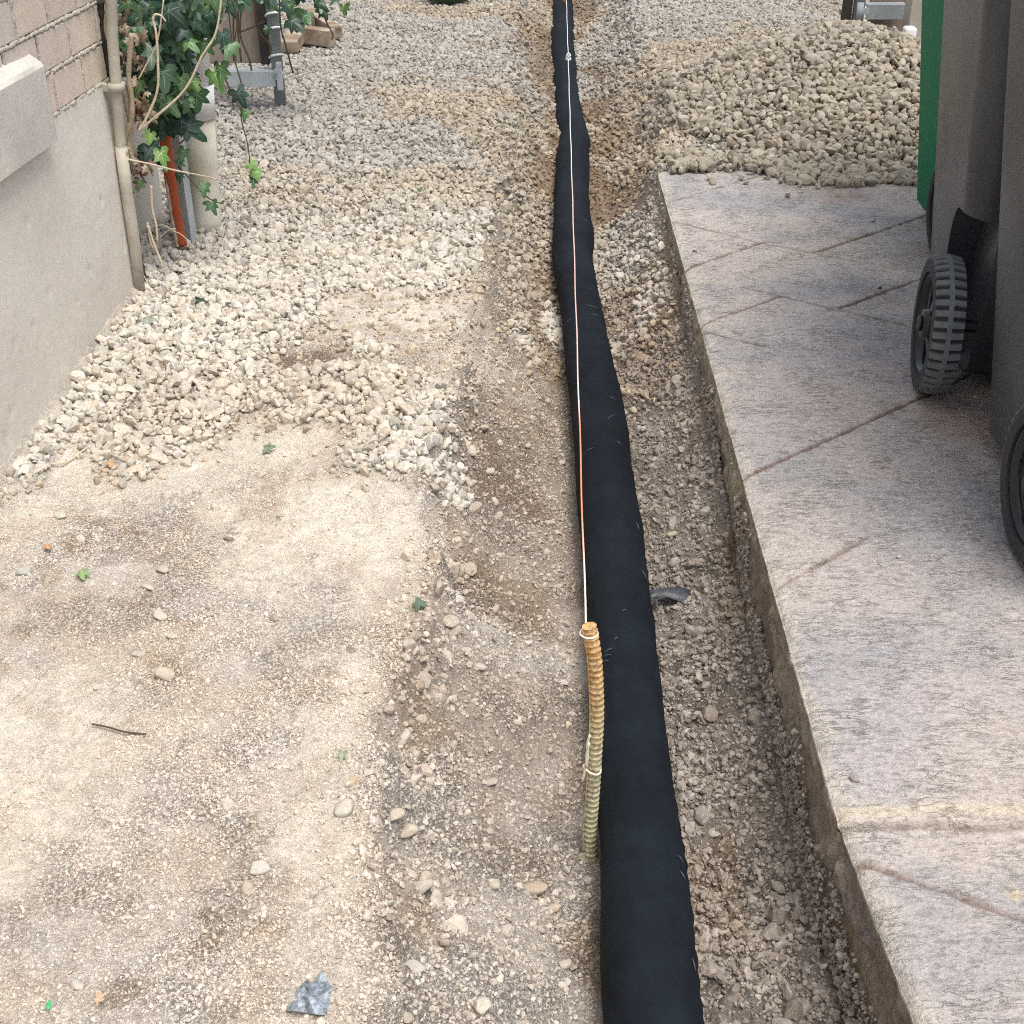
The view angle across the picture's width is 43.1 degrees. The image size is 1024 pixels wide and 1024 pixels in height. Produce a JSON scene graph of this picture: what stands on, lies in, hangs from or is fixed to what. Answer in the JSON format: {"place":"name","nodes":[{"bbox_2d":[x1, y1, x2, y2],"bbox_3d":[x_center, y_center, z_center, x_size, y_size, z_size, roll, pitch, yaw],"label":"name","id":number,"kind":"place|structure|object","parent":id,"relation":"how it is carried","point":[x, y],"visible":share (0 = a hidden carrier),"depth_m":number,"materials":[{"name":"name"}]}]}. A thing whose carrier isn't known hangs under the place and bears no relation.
{"place":"outdoors","nodes":[
{"label":"outdoors","id":0,"kind":"place"},
{"bbox_2d":[0,0,919,1023],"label":"ground","id":1,"kind":"structure","parent":0,"point":[50,716],"depth_m":2.05,"materials":[{"name":"soil"}]},
{"bbox_2d":[15,567,31,575],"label":"stone","id":2,"kind":"object","parent":1,"relation":"on","point":[21,571],"visible":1,"depth_m":2.30,"materials":[{"name":"stone"}]},
{"bbox_2d":[42,544,51,549],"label":"fallen leaf","id":3,"kind":"object","parent":1,"relation":"on","point":[48,546],"visible":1,"depth_m":2.36,"materials":[{"name":"orange plant"}]},
{"bbox_2d":[44,1000,51,1008],"bbox_3d":[-0.528,0.562,1.477,0.010,0.005,0.013,0,31,0],"label":"scrap","id":4,"kind":"object","parent":1,"relation":"on","point":[48,1004],"visible":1,"depth_m":1.48,"materials":[{"name":"green plant"}]},
{"bbox_2d":[54,512,65,518],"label":"stone","id":5,"kind":"object","parent":1,"relation":"on","point":[59,515],"visible":1,"depth_m":2.48,"materials":[{"name":"stone"}]},
{"bbox_2d":[70,979,84,989],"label":"stone","id":6,"kind":"object","parent":1,"relation":"on","point":[75,984],"visible":1,"depth_m":1.50,"materials":[{"name":"stone"}]},
{"bbox_2d":[0,0,163,465],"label":"house wall","id":7,"kind":"structure","parent":1,"relation":"on","point":[66,283],"depth_m":2.76,"materials":[{"name":"paint"}]},
{"bbox_2d":[102,0,144,291],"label":"conduit","id":8,"kind":"object","parent":7,"relation":"attached to","point":[115,87],"visible":0.94,"depth_m":3.06,"materials":[{"name":"beige paint"}]},
{"bbox_2d":[104,0,280,283],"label":"ivy plant","id":9,"kind":"object","parent":7,"relation":"attached to","point":[164,94],"visible":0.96,"depth_m":3.12,"materials":[{"name":"green plant"}]},
{"bbox_2d":[75,568,89,579],"bbox_3d":[-0.752,0.110,2.272,0.026,0.011,0.026,-6,31,-9],"label":"fallen leaf","id":10,"kind":"object","parent":1,"relation":"on","point":[82,573],"visible":1,"depth_m":2.27,"materials":[{"name":"green plant"}]},
{"bbox_2d":[94,991,104,1006],"bbox_3d":[-0.470,0.554,1.478,0.015,0.010,0.019,0,31,0],"label":"fallen leaf","id":11,"kind":"object","parent":1,"relation":"on","point":[99,998],"visible":1,"depth_m":1.48,"materials":[{"name":"beige plant"}]},
{"bbox_2d":[104,460,114,467],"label":"fallen leaf","id":12,"kind":"object","parent":1,"relation":"on","point":[110,463],"visible":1,"depth_m":2.63,"materials":[{"name":"orange plant"}]},
{"bbox_2d":[101,446,125,470],"bbox_3d":[-0.810,-0.117,2.650,0.025,0.008,0.159,-20,36,-30],"label":"twig","id":13,"kind":"object","parent":1,"relation":"on","point":[114,454],"visible":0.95,"depth_m":2.65,"materials":[{"name":"beige wood"}]},
{"bbox_2d":[92,723,145,734],"bbox_3d":[-0.578,0.320,1.901,0.097,0.014,0.008,12,33,19],"label":"twig","id":14,"kind":"object","parent":1,"relation":"on","point":[128,732],"visible":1,"depth_m":1.90,"materials":[{"name":"brown wood"}]},
{"bbox_2d":[131,651,145,657],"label":"stone","id":15,"kind":"object","parent":1,"relation":"on","point":[141,654],"visible":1,"depth_m":2.06,"materials":[{"name":"stone"}]},
{"bbox_2d":[140,583,154,590],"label":"stone","id":16,"kind":"object","parent":1,"relation":"on","point":[146,586],"visible":1,"depth_m":2.23,"materials":[{"name":"stone"}]},
{"bbox_2d":[142,315,157,325],"bbox_3d":[-0.871,-0.458,3.128,0.038,0.026,0.037,0,31,0],"label":"fallen leaf","id":17,"kind":"object","parent":1,"relation":"on","point":[148,319],"visible":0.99,"depth_m":3.12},
{"bbox_2d":[153,609,167,619],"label":"stone","id":18,"kind":"object","parent":1,"relation":"on","point":[158,614],"visible":1,"depth_m":2.14,"materials":[{"name":"stone"}]},
{"bbox_2d":[155,565,168,573],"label":"stone","id":19,"kind":"object","parent":1,"relation":"on","point":[164,569],"visible":1,"depth_m":2.28,"materials":[{"name":"stone"}]},
{"bbox_2d":[154,667,174,681],"bbox_3d":[-0.539,0.251,2.011,0.033,0.020,0.020,0,31,0],"label":"stone","id":20,"kind":"object","parent":1,"relation":"on","point":[164,674],"visible":1,"depth_m":2.01,"materials":[{"name":"stone"}]},
{"bbox_2d":[166,633,177,638],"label":"stone","id":21,"kind":"object","parent":1,"relation":"on","point":[170,635],"visible":1,"depth_m":2.09,"materials":[{"name":"stone"}]},
{"bbox_2d":[171,134,196,243],"bbox_3d":[-0.893,-1.065,3.442,0.076,0.724,0.060,0,31,0],"label":"metal channel","id":22,"kind":"object","parent":1,"relation":"on","point":[185,201],"visible":0.24,"depth_m":3.54,"materials":[{"name":"metal"}]},
{"bbox_2d":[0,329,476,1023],"bbox_3d":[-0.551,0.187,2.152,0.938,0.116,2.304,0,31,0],"label":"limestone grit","id":23,"kind":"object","parent":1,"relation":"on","point":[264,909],"visible":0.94,"depth_m":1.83,"materials":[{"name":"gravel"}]},
{"bbox_2d":[249,860,270,874],"bbox_3d":[-0.320,0.451,1.647,0.028,0.016,0.021,0,31,0],"label":"stone","id":24,"kind":"object","parent":1,"relation":"on","point":[260,867],"visible":1,"depth_m":1.64,"materials":[{"name":"stone"}]},
{"bbox_2d":[262,443,275,453],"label":"fallen leaf","id":25,"kind":"object","parent":1,"relation":"on","point":[268,447],"visible":1,"depth_m":2.62,"materials":[{"name":"green plant"}]},
{"bbox_2d":[256,0,285,105],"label":"gate post","id":26,"kind":"object","parent":1,"relation":"on","point":[272,17],"visible":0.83,"depth_m":4.76,"materials":[{"name":"grey metal"}]},
{"bbox_2d":[209,0,275,86],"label":"gate","id":27,"kind":"structure","parent":26,"relation":"attached to","point":[258,76],"depth_m":4.78,"materials":[{"name":"metal"}]},
{"bbox_2d":[225,0,350,73],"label":"ivy plant","id":28,"kind":"object","parent":26,"relation":"attached to","point":[298,20],"visible":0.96,"depth_m":4.55,"materials":[{"name":"green plant"}]},
{"bbox_2d":[269,615,279,621],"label":"stone","id":29,"kind":"object","parent":1,"relation":"on","point":[274,618],"visible":1,"depth_m":2.13,"materials":[{"name":"stone"}]},
{"bbox_2d":[285,970,332,1014],"bbox_3d":[-0.225,0.543,1.469,0.047,0.020,0.054,9,32,14],"label":"crumpled film","id":30,"kind":"object","parent":1,"relation":"on","point":[311,997],"visible":1,"depth_m":1.46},
{"bbox_2d":[304,25,335,46],"bbox_3d":[-0.891,-2.154,5.868,0.178,0.072,0.062,13,33,17],"label":"lumber offcut","id":31,"kind":"object","parent":1,"relation":"on","point":[318,36],"visible":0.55,"depth_m":5.84,"materials":[{"name":"beige wood"}]},
{"bbox_2d":[337,749,347,761],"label":"fallen leaf","id":32,"kind":"object","parent":1,"relation":"on","point":[341,755],"visible":1,"depth_m":1.80,"materials":[{"name":"green plant"}]},
{"bbox_2d":[334,798,354,817],"bbox_3d":[-0.224,0.397,1.734,0.026,0.023,0.027,0,31,0],"label":"stone","id":33,"kind":"object","parent":1,"relation":"on","point":[344,808],"visible":1,"depth_m":1.73,"materials":[{"name":"stone"}]},
{"bbox_2d":[0,234,704,541],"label":"gravel","id":34,"kind":"structure","parent":1,"relation":"on","point":[385,391],"depth_m":2.98,"materials":[{"name":"beige gravel"}]},
{"bbox_2d":[51,443,92,464],"bbox_3d":[-0.898,-0.116,2.657,0.012,0.014,0.100,23,38,33],"label":"twig","id":35,"kind":"object","parent":34,"relation":"on","point":[71,458],"visible":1,"depth_m":2.65,"materials":[{"name":"beige wood"}]},
{"bbox_2d":[152,30,186,246],"bbox_3d":[-0.900,-1.067,3.346,0.053,0.790,0.034,0,31,0],"label":"orange pipe","id":36,"kind":"object","parent":34,"relation":"on","point":[174,208],"visible":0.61,"depth_m":3.47,"materials":[{"name":"orange plastic"}]},
{"bbox_2d":[194,296,207,303],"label":"fallen leaf","id":37,"kind":"object","parent":34,"relation":"on","point":[198,299],"visible":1,"depth_m":3.22,"materials":[{"name":"green plant"}]},
{"bbox_2d":[346,777,358,785],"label":"stone","id":38,"kind":"object","parent":1,"relation":"on","point":[353,781],"visible":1,"depth_m":1.77,"materials":[{"name":"stone"}]},
{"bbox_2d":[363,768,375,776],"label":"stone","id":39,"kind":"object","parent":1,"relation":"on","point":[367,772],"visible":1,"depth_m":1.78,"materials":[{"name":"stone"}]},
{"bbox_2d":[389,808,404,821],"bbox_3d":[-0.159,0.416,1.782,0.028,0.013,0.015,-23,38,-33],"label":"stone","id":40,"kind":"object","parent":1,"relation":"on","point":[397,813],"visible":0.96,"depth_m":1.78,"materials":[{"name":"stone"}]},
{"bbox_2d":[400,824,418,837],"bbox_3d":[-0.144,0.443,1.800,0.029,0.017,0.016,-14,34,-22],"label":"stone","id":41,"kind":"object","parent":1,"relation":"on","point":[409,830],"visible":1,"depth_m":1.79,"materials":[{"name":"stone"}]},
{"bbox_2d":[407,959,425,973],"bbox_3d":[-0.121,0.569,1.619,0.027,0.012,0.021,0,31,0],"label":"stone","id":42,"kind":"object","parent":1,"relation":"on","point":[416,967],"visible":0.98,"depth_m":1.62,"materials":[{"name":"stone"}]},
{"bbox_2d":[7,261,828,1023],"bbox_3d":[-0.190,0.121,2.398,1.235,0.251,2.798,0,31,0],"label":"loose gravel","id":43,"kind":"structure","parent":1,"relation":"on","point":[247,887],"depth_m":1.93,"materials":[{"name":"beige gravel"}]},
{"bbox_2d":[412,597,428,611],"bbox_3d":[-0.151,0.152,2.138,0.029,0.014,0.028,0,31,0],"label":"fallen leaf","id":44,"kind":"object","parent":1,"relation":"on","point":[417,603],"visible":1,"depth_m":2.13,"materials":[{"name":"green plant"}]},
{"bbox_2d":[414,879,433,894],"bbox_3d":[-0.123,0.499,1.735,0.037,0.014,0.023,0,31,0],"label":"stone","id":45,"kind":"object","parent":1,"relation":"on","point":[423,886],"visible":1,"depth_m":1.73,"materials":[{"name":"stone"}]},
{"bbox_2d":[349,350,522,1023],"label":"soil clods","id":46,"kind":"object","parent":1,"relation":"on","point":[482,1005],"visible":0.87,"depth_m":2.06,"materials":[{"name":"beige soil"}]},
{"bbox_2d":[309,230,595,1023],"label":"soil crumbs","id":47,"kind":"object","parent":1,"relation":"on","point":[431,835],"visible":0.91,"depth_m":2.00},
{"bbox_2d":[460,647,471,651],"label":"stone","id":48,"kind":"object","parent":1,"relation":"on","point":[467,648],"visible":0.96,"depth_m":2.19,"materials":[{"name":"stone"}]},
{"bbox_2d":[475,663,486,670],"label":"stone","id":49,"kind":"object","parent":1,"relation":"on","point":[481,666],"visible":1,"depth_m":2.17,"materials":[{"name":"stone"}]},
{"bbox_2d":[485,468,494,474],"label":"stone","id":50,"kind":"object","parent":1,"relation":"on","point":[490,471],"visible":1,"depth_m":2.74,"materials":[{"name":"stone"}]},
{"bbox_2d":[485,777,498,786],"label":"stone","id":51,"kind":"object","parent":1,"relation":"on","point":[492,781],"visible":1,"depth_m":1.98,"materials":[{"name":"stone"}]},
{"bbox_2d":[486,879,499,889],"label":"stone","id":52,"kind":"object","parent":1,"relation":"on","point":[494,884],"visible":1,"depth_m":1.82,"materials":[{"name":"stone"}]},
{"bbox_2d":[140,0,869,319],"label":"gravel","id":53,"kind":"structure","parent":1,"relation":"on","point":[715,22],"depth_m":4.79,"materials":[{"name":"beige gravel"}]},
{"bbox_2d":[186,38,220,234],"bbox_3d":[-0.852,-1.866,3.067,0.122,2.552,0.095,0,31,0],"label":"pvc pipe","id":54,"kind":"object","parent":53,"relation":"on","point":[202,159],"visible":0.41,"depth_m":3.57,"materials":[{"name":"white paint"}]},
{"bbox_2d":[281,16,314,52],"bbox_3d":[-0.974,-2.186,5.914,0.078,0.052,0.494,1,34,2],"label":"lumber offcut","id":55,"kind":"object","parent":53,"relation":"on","point":[294,40],"visible":0.46,"depth_m":5.74,"materials":[{"name":"beige wood"}]},
{"bbox_2d":[302,7,342,37],"bbox_3d":[-0.895,-2.305,6.104,0.054,0.051,0.435,-14,36,-22],"label":"lumber offcut","id":56,"kind":"object","parent":53,"relation":"on","point":[320,22],"visible":0.53,"depth_m":6.02,"materials":[{"name":"beige wood"}]},
{"bbox_2d":[430,0,467,2],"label":"garden tub","id":57,"kind":"object","parent":53,"relation":"on","point":[447,1],"visible":1,"depth_m":6.69,"materials":[{"name":"green plastic"}]},
{"bbox_2d":[496,358,540,398],"bbox_3d":[0.021,-0.338,3.246,0.127,0.086,0.027,16,34,24],"label":"twig","id":58,"kind":"object","parent":1,"relation":"on","point":[521,378],"visible":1,"depth_m":3.24,"materials":[{"name":"wood"}]},
{"bbox_2d":[525,881,547,894],"bbox_3d":[0.033,0.542,1.866,0.039,0.016,0.022,-11,33,-18],"label":"stone","id":59,"kind":"object","parent":1,"relation":"on","point":[536,887],"visible":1,"depth_m":1.86,"materials":[{"name":"stone"}]},
{"bbox_2d":[536,925,545,932],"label":"stone","id":60,"kind":"object","parent":1,"relation":"on","point":[541,929],"visible":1,"depth_m":1.80,"materials":[{"name":"stone"}]},
{"bbox_2d":[546,520,555,526],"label":"stone","id":61,"kind":"object","parent":1,"relation":"on","point":[552,523],"visible":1,"depth_m":2.73,"materials":[{"name":"stone"}]},
{"bbox_2d":[547,903,561,912],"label":"stone","id":62,"kind":"object","parent":1,"relation":"on","point":[555,907],"visible":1,"depth_m":1.85,"materials":[{"name":"stone"}]},
{"bbox_2d":[560,679,568,684],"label":"stone","id":63,"kind":"object","parent":1,"relation":"on","point":[564,681],"visible":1,"depth_m":2.29,"materials":[{"name":"stone"}]},
{"bbox_2d":[559,959,571,969],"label":"stone","id":64,"kind":"object","parent":1,"relation":"on","point":[566,964],"visible":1,"depth_m":1.77,"materials":[{"name":"stone"}]},
{"bbox_2d":[581,622,603,861],"bbox_3d":[0.112,0.339,1.853,0.036,0.424,0.040,0,31,0],"label":"stake bar","id":65,"kind":"object","parent":1,"relation":"on","point":[593,756],"visible":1,"depth_m":1.84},
{"bbox_2d":[565,0,598,638],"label":"string line","id":66,"kind":"object","parent":65,"relation":"attached to","point":[568,55],"visible":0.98,"depth_m":2.37,"materials":[{"name":"white fabric"}]},
{"bbox_2d":[551,0,704,1023],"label":"drain pipe","id":67,"kind":"object","parent":1,"relation":"on","point":[649,974],"visible":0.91,"depth_m":2.18,"materials":[{"name":"black fabric"}]},
{"bbox_2d":[666,531,677,537],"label":"stone","id":68,"kind":"object","parent":1,"relation":"on","point":[672,534],"visible":1,"depth_m":2.65,"materials":[{"name":"stone"}]},
{"bbox_2d":[649,586,699,606],"bbox_3d":[0.309,0.160,2.476,0.104,0.023,0.052,7,32,11],"label":"plastic strip","id":69,"kind":"object","parent":1,"relation":"on","point":[680,594],"visible":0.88,"depth_m":2.48,"materials":[{"name":"grey plastic"}]},
{"bbox_2d":[599,196,832,1023],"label":"soil clods","id":70,"kind":"object","parent":1,"relation":"on","point":[796,1008],"visible":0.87,"depth_m":2.12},
{"bbox_2d":[600,201,840,1023],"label":"soil crumbs","id":71,"kind":"object","parent":1,"relation":"on","point":[737,947],"visible":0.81,"depth_m":2.15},
{"bbox_2d":[656,186,877,1023],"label":"caked soil","id":72,"kind":"structure","parent":1,"relation":"on","point":[836,952],"depth_m":1.92,"materials":[{"name":"brown soil"}]},
{"bbox_2d":[640,17,920,197],"bbox_3d":[1.328,-1.487,4.608,1.704,0.442,1.774,0,31,0],"label":"gravel pile","id":73,"kind":"object","parent":1,"relation":"on","point":[698,99],"visible":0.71,"depth_m":4.38,"materials":[{"name":"gravel"}]},
{"bbox_2d":[902,26,916,37],"bbox_3d":[1.434,-1.718,4.689,0.044,0.072,0.050,0,31,0],"label":"junction box","id":74,"kind":"object","parent":73,"relation":"on","point":[911,30],"visible":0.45,"depth_m":4.66,"materials":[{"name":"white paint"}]},
{"bbox_2d":[840,0,869,20],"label":"gate post","id":75,"kind":"object","parent":1,"relation":"on","point":[859,11],"visible":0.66,"depth_m":4.90,"materials":[{"name":"grey metal"}]},
{"bbox_2d":[865,0,904,31],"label":"gate","id":76,"kind":"structure","parent":75,"relation":"attached to","point":[888,13],"depth_m":4.92,"materials":[{"name":"metal"}]},
{"bbox_2d":[901,0,921,37],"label":"white post","id":77,"kind":"object","parent":1,"relation":"on","point":[912,15],"depth_m":4.75,"materials":[{"name":"beige paint"}]},
{"bbox_2d":[656,171,1023,1023],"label":"path","id":78,"kind":"structure","parent":0,"point":[858,461],"depth_m":2.18,"materials":[{"name":"grey stone"}]},
{"bbox_2d":[849,774,860,782],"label":"stone","id":79,"kind":"object","parent":78,"relation":"on","point":[854,778],"visible":1,"depth_m":1.73,"materials":[{"name":"stone"}]},
{"bbox_2d":[917,0,943,251],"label":"wheeled bin","id":80,"kind":"object","parent":78,"relation":"on","point":[931,28],"visible":0.07,"depth_m":3.53,"materials":[{"name":"green plastic"}]},
{"bbox_2d":[910,0,1010,393],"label":"wheeled bin","id":81,"kind":"object","parent":78,"relation":"on","point":[953,317],"visible":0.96,"depth_m":2.60,"materials":[{"name":"grey plastic"}]},
{"bbox_2d":[989,0,1023,565],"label":"wheeled bin","id":82,"kind":"object","parent":78,"relation":"on","point":[1006,425],"visible":1,"depth_m":2.27,"materials":[{"name":"grey plastic"}]}
]}

